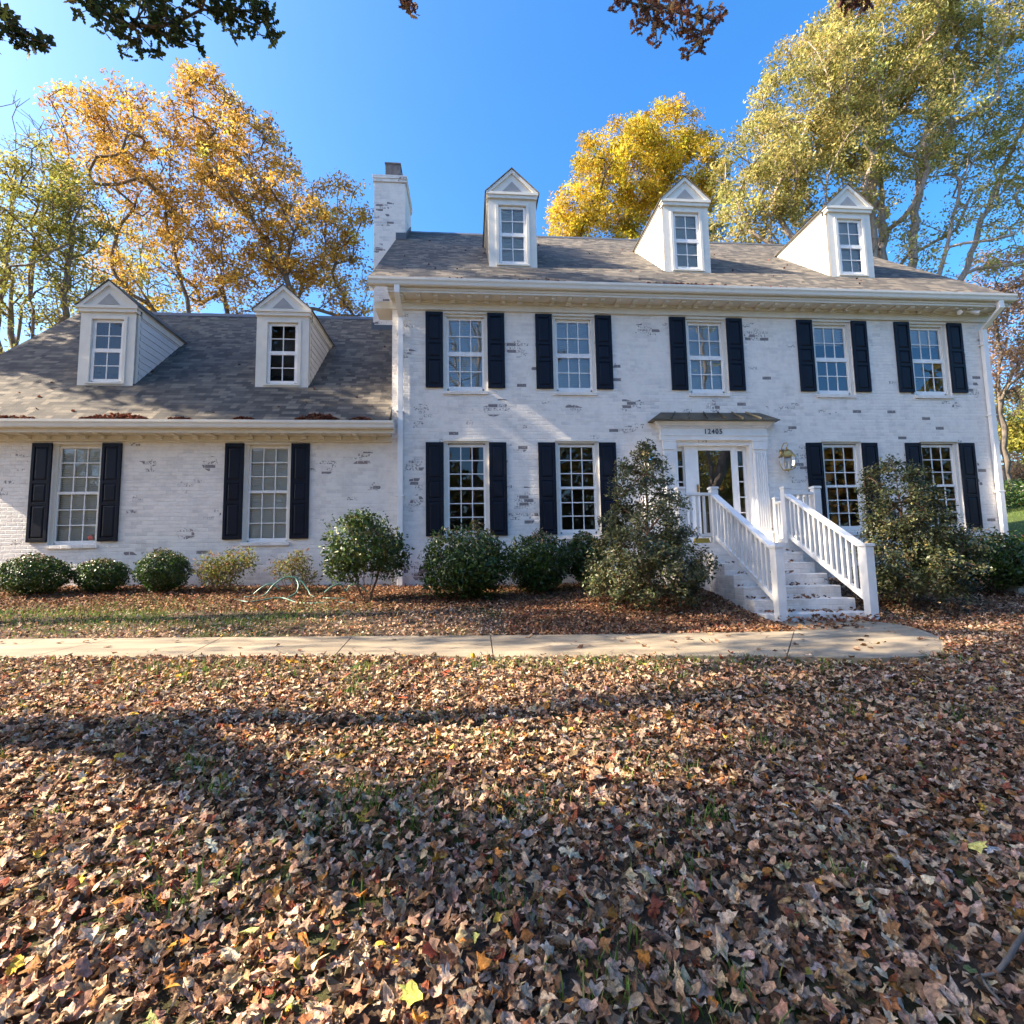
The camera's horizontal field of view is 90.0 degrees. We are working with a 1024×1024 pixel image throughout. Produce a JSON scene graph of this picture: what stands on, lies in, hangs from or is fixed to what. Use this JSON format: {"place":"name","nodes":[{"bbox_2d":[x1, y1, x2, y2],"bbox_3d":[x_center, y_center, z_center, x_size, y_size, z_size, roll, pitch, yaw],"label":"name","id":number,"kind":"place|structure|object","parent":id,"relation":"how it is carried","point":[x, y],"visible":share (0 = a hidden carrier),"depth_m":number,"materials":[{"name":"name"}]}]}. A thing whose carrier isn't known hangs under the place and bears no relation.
{"place":"outdoors","nodes":[
{"label":"outdoors","id":0,"kind":"place"},
{"bbox_2d":[398,0,420,19],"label":"oak branch","id":1,"kind":"object","parent":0,"point":[406,5],"visible":1,"depth_m":6.53,"materials":[{"name":"brown plant"}]},
{"bbox_2d":[0,492,1023,1023],"bbox_3d":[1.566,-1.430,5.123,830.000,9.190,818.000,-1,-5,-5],"label":"ground","id":2,"kind":"structure","parent":0,"point":[324,994],"depth_m":2.34,"materials":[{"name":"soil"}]},
{"bbox_2d":[0,551,74,595],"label":"boxwood shrub","id":3,"kind":"object","parent":2,"relation":"on","point":[40,572],"visible":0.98,"depth_m":8.98,"materials":[{"name":"green plant"}]},
{"bbox_2d":[0,90,94,353],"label":"tree","id":4,"kind":"object","parent":2,"relation":"on","point":[19,327],"visible":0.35,"depth_m":23.28,"materials":[{"name":"green plant"}]},
{"bbox_2d":[0,128,124,353],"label":"tulip tree","id":5,"kind":"object","parent":2,"relation":"on","point":[66,227],"visible":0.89,"depth_m":19.21,"materials":[{"name":"green plant"}]},
{"bbox_2d":[68,557,134,591],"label":"boxwood shrub","id":6,"kind":"object","parent":2,"relation":"on","point":[99,571],"visible":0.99,"depth_m":9.33,"materials":[{"name":"green plant"}]},
{"bbox_2d":[22,202,191,334],"bbox_3d":[-19.235,-7.048,28.424,13.519,20.895,5.204,0,-5,-9],"label":"sapling tree","id":7,"kind":"object","parent":2,"relation":"on","point":[141,280],"visible":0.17,"depth_m":28.39,"materials":[{"name":"orange plant"}]},
{"bbox_2d":[132,547,193,592],"bbox_3d":[-6.532,1.112,9.564,0.991,0.920,0.908,-1,-5,-5],"label":"boxwood shrub","id":8,"kind":"object","parent":2,"relation":"on","point":[171,575],"visible":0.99,"depth_m":9.40,"materials":[{"name":"green plant"}]},
{"bbox_2d":[33,56,373,316],"bbox_3d":[-13.973,-9.328,23.756,15.577,24.360,6.108,-1,-5,-5],"label":"golden oak","id":9,"kind":"object","parent":2,"relation":"on","point":[209,176],"visible":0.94,"depth_m":23.42,"materials":[{"name":"orange plant"}]},
{"bbox_2d":[188,544,262,592],"bbox_3d":[-5.425,1.081,9.659,1.246,0.993,0.928,-1,-5,-5],"label":"azalea shrub","id":10,"kind":"object","parent":2,"relation":"on","point":[215,571],"visible":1,"depth_m":9.58,"materials":[{"name":"green plant"}]},
{"bbox_2d":[264,548,321,591],"bbox_3d":[-4.155,1.139,9.731,1.000,0.908,0.749,-1,-5,-5],"label":"azalea shrub","id":11,"kind":"object","parent":2,"relation":"on","point":[299,560],"visible":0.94,"depth_m":9.70,"materials":[{"name":"green plant"}]},
{"bbox_2d":[318,507,414,600],"bbox_3d":[-2.538,0.763,9.025,1.640,1.747,1.449,-1,-5,-5],"label":"camellia shrub","id":12,"kind":"object","parent":2,"relation":"on","point":[354,555],"visible":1,"depth_m":8.88,"materials":[{"name":"green plant"}]},
{"bbox_2d":[416,519,518,600],"bbox_3d":[-0.842,0.889,9.106,1.673,1.535,1.624,-4,-6,33],"label":"holly shrub","id":13,"kind":"object","parent":2,"relation":"on","point":[472,571],"visible":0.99,"depth_m":8.83,"materials":[{"name":"green plant"}]},
{"bbox_2d":[0,620,943,663],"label":"walkway","id":14,"kind":"structure","parent":2,"relation":"on","point":[903,641],"depth_m":5.69,"materials":[{"name":"beige concrete"}]},
{"bbox_2d":[0,162,1017,586],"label":"house","id":15,"kind":"structure","parent":2,"relation":"on","point":[516,394],"depth_m":11.42,"materials":[{"name":"brick"}]},
{"bbox_2d":[45,442,103,548],"bbox_3d":[-8.755,-0.333,10.368,0.944,2.153,0.273,-1,-5,-5],"label":"window","id":16,"kind":"structure","parent":15,"relation":"in","point":[80,489],"depth_m":10.38,"materials":[{"name":"beige paint"}]},
{"bbox_2d":[241,442,291,545],"bbox_3d":[-5.063,-0.371,10.676,0.944,2.153,0.273,-1,-5,-5],"label":"window","id":17,"kind":"structure","parent":15,"relation":"in","point":[270,473],"depth_m":10.70,"materials":[{"name":"beige paint"}]},
{"bbox_2d":[443,311,487,394],"bbox_3d":[-1.023,-3.455,11.252,0.954,1.858,0.273,-1,-5,-5],"label":"window","id":18,"kind":"structure","parent":15,"relation":"in","point":[464,333],"depth_m":11.28,"materials":[{"name":"white glass"}]},
{"bbox_2d":[444,439,489,540],"bbox_3d":[-0.966,-0.473,10.928,0.954,2.178,0.185,-1,-5,-5],"label":"window","id":19,"kind":"structure","parent":15,"relation":"in","point":[453,443],"depth_m":10.94,"materials":[{"name":"beige paint"}]},
{"bbox_2d":[0,240,970,419],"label":"gutter leaves","id":20,"kind":"object","parent":15,"relation":"on","point":[315,416],"visible":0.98,"depth_m":10.29,"materials":[{"name":"brown plant"}]},
{"bbox_2d":[552,314,596,395],"bbox_3d":[1.369,-3.479,11.451,0.954,1.858,0.273,-1,-5,-5],"label":"window","id":21,"kind":"structure","parent":15,"relation":"in","point":[572,334],"depth_m":11.47,"materials":[{"name":"beige paint"}]},
{"bbox_2d":[555,439,600,538],"bbox_3d":[1.426,-0.497,11.128,0.954,2.178,0.185,-1,-5,-5],"label":"window","id":22,"kind":"structure","parent":15,"relation":"in","point":[559,443],"depth_m":11.14,"materials":[{"name":"beige paint"}]},
{"bbox_2d":[639,450,654,469],"bbox_3d":[2.909,-1.177,11.074,0.294,0.668,0.357,-1,-5,-5],"label":"wall lantern","id":23,"kind":"object","parent":15,"relation":"attached to","point":[644,458],"depth_m":11.00,"materials":[{"name":"gold metal"}]},
{"bbox_2d":[685,317,729,396],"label":"window","id":24,"kind":"structure","parent":15,"relation":"in","point":[702,338],"depth_m":11.73,"materials":[{"name":"beige paint"}]},
{"bbox_2d":[694,446,738,543],"bbox_3d":[4.564,-0.365,11.481,0.968,2.229,0.272,-1,-5,-5],"label":"storm door","id":25,"kind":"structure","parent":15,"relation":"in","point":[714,465],"depth_m":11.60,"materials":[{"name":"white paint"}]},
{"bbox_2d":[779,442,795,471],"bbox_3d":[6.088,-1.209,11.338,0.294,0.668,0.357,-1,-5,-5],"label":"wall lantern","id":26,"kind":"object","parent":15,"relation":"attached to","point":[786,453],"depth_m":11.26,"materials":[{"name":"gold metal"}]},
{"bbox_2d":[811,319,856,397],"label":"window","id":27,"kind":"structure","parent":15,"relation":"in","point":[825,332],"depth_m":11.95,"materials":[{"name":"beige paint"}]},
{"bbox_2d":[826,477,841,525],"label":"window","id":28,"kind":"structure","parent":15,"relation":"in","point":[831,491],"depth_m":17.31,"materials":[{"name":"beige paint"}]},
{"bbox_2d":[821,440,865,534],"bbox_3d":[7.505,-0.558,11.634,0.954,2.178,0.185,-1,-5,-5],"label":"window","id":29,"kind":"structure","parent":15,"relation":"in","point":[854,444],"depth_m":11.67,"materials":[{"name":"beige paint"}]},
{"bbox_2d":[909,322,953,398],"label":"window","id":30,"kind":"structure","parent":15,"relation":"in","point":[922,334],"depth_m":12.15,"materials":[{"name":"beige paint"}]},
{"bbox_2d":[919,440,965,533],"bbox_3d":[9.901,-0.583,11.834,0.954,2.178,0.185,-1,-5,-5],"label":"window","id":31,"kind":"structure","parent":15,"relation":"in","point":[951,444],"depth_m":11.89,"materials":[{"name":"beige paint"}]},
{"bbox_2d":[0,540,1023,1023],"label":"fallen leaves","id":32,"kind":"object","parent":2,"relation":"on","point":[28,994],"visible":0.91,"depth_m":2.36,"materials":[{"name":"brown plant"}]},
{"bbox_2d":[237,576,367,603],"bbox_3d":[-3.723,1.367,9.007,2.166,0.458,1.027,-1,-5,-5],"label":"garden hose","id":33,"kind":"object","parent":32,"relation":"on","point":[296,578],"visible":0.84,"depth_m":9.33,"materials":[{"name":"green rubber"}]},
{"bbox_2d":[11,642,1023,1005],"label":"bright leaves","id":34,"kind":"object","parent":32,"relation":"on","point":[411,992],"visible":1,"depth_m":2.08,"materials":[{"name":"yellow plant"}]},
{"bbox_2d":[960,927,1023,1008],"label":"fallen stick","id":35,"kind":"object","parent":32,"relation":"on","point":[1009,955],"visible":1,"depth_m":1.55,"materials":[{"name":"wood"}]},
{"bbox_2d":[507,527,575,593],"bbox_3d":[0.495,0.965,9.884,1.410,1.323,1.233,-1,-5,-5],"label":"holly shrub","id":36,"kind":"object","parent":2,"relation":"on","point":[536,570],"visible":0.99,"depth_m":9.61,"materials":[{"name":"green plant"}]},
{"bbox_2d":[560,529,610,588],"bbox_3d":[1.471,0.974,10.286,1.079,1.264,1.024,-1,-5,-5],"label":"holly shrub","id":37,"kind":"object","parent":2,"relation":"on","point":[580,556],"visible":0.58,"depth_m":10.09,"materials":[{"name":"green plant"}]},
{"bbox_2d":[542,91,735,241],"bbox_3d":[8.124,-11.176,30.837,12.223,28.597,6.885,-1,-5,-5],"label":"yellow maple","id":38,"kind":"object","parent":2,"relation":"on","point":[653,184],"visible":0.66,"depth_m":30.40,"materials":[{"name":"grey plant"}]},
{"bbox_2d":[580,437,721,612],"bbox_3d":[2.193,0.201,8.305,2.285,2.885,2.147,-1,-5,-5],"label":"evergreen tree","id":39,"kind":"object","parent":2,"relation":"on","point":[667,540],"visible":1,"depth_m":7.96,"materials":[{"name":"green plant"}]},
{"bbox_2d":[644,486,879,622],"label":"entrance steps","id":40,"kind":"structure","parent":2,"relation":"on","point":[801,516],"depth_m":8.42,"materials":[{"name":"paint"}]},
{"bbox_2d":[693,538,709,542],"bbox_3d":[3.502,0.529,9.460,0.280,0.090,0.100,-1,-5,-5],"label":"carton","id":41,"kind":"object","parent":40,"relation":"on","point":[703,540],"visible":0.82,"depth_m":9.41,"materials":[{"name":"yellow cardboard"}]},
{"bbox_2d":[704,0,1023,280],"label":"poplar tree","id":42,"kind":"object","parent":2,"relation":"on","point":[852,111],"visible":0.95,"depth_m":25.43,"materials":[{"name":"green plant"}]},
{"bbox_2d":[844,453,995,607],"bbox_3d":[6.622,0.290,8.511,2.136,2.588,1.819,-1,-5,-5],"label":"evergreen tree","id":43,"kind":"object","parent":2,"relation":"on","point":[945,559],"visible":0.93,"depth_m":8.20,"materials":[{"name":"green plant"}]},
{"bbox_2d":[904,533,984,593],"bbox_3d":[8.072,0.962,9.627,1.170,1.210,1.139,-1,-5,-5],"label":"holly shrub","id":44,"kind":"object","parent":2,"relation":"on","point":[973,575],"visible":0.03,"depth_m":9.40,"materials":[{"name":"green plant"}]},
{"bbox_2d":[956,246,1023,498],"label":"dogwood tree","id":45,"kind":"object","parent":2,"relation":"on","point":[997,344],"visible":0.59,"depth_m":29.97,"materials":[{"name":"orange plant"}]},
{"bbox_2d":[964,526,1023,594],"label":"holly shrub","id":46,"kind":"object","parent":2,"relation":"on","point":[1007,562],"visible":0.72,"depth_m":9.26,"materials":[{"name":"green plant"}]},
{"bbox_2d":[993,385,1023,479],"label":"pine tree","id":47,"kind":"object","parent":2,"relation":"on","point":[1015,442],"visible":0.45,"depth_m":38.09,"materials":[{"name":"yellow plant"}]},
{"bbox_2d":[1000,449,1023,487],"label":"rusty tree","id":48,"kind":"object","parent":2,"relation":"on","point":[1017,470],"visible":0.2,"depth_m":35.15,"materials":[{"name":"orange plant"}]},
{"bbox_2d":[1003,478,1023,508],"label":"laurel shrub","id":49,"kind":"object","parent":2,"relation":"on","point":[1015,497],"visible":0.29,"depth_m":24.32,"materials":[{"name":"green plant"}]},
{"bbox_2d":[1003,585,1023,594],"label":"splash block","id":50,"kind":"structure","parent":2,"relation":"on","point":[1018,590],"depth_m":9.45,"materials":[{"name":"concrete"}]},
{"bbox_3d":[-8.295,-6.403,1.532,10.857,16.215,8.384,-1,-5,-5],"label":"white oak","id":51,"kind":"object","parent":2,"relation":"on","visible":0},
{"bbox_2d":[0,1,56,60],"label":"oak branch","id":52,"kind":"object","parent":51,"relation":"attached to","point":[12,29],"visible":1,"depth_m":5.23,"materials":[{"name":"green plant"}]},
{"bbox_2d":[63,0,285,61],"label":"oak branch","id":53,"kind":"object","parent":51,"relation":"attached to","point":[159,17],"visible":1,"depth_m":5.25,"materials":[{"name":"plant"}]},
{"bbox_2d":[607,0,728,60],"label":"oak branch","id":54,"kind":"object","parent":51,"relation":"attached to","point":[657,7],"visible":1,"depth_m":6.48,"materials":[{"name":"brown plant"}]},
{"bbox_2d":[0,0,1023,464],"label":"sky","id":55,"kind":"structure","parent":0,"point":[461,94],"materials":[{"name":"blue"}]},
{"bbox_2d":[834,0,873,17],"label":"oak branch","id":56,"kind":"object","parent":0,"point":[851,4],"visible":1,"depth_m":6.53,"materials":[{"name":"brown plant"}]}
]}

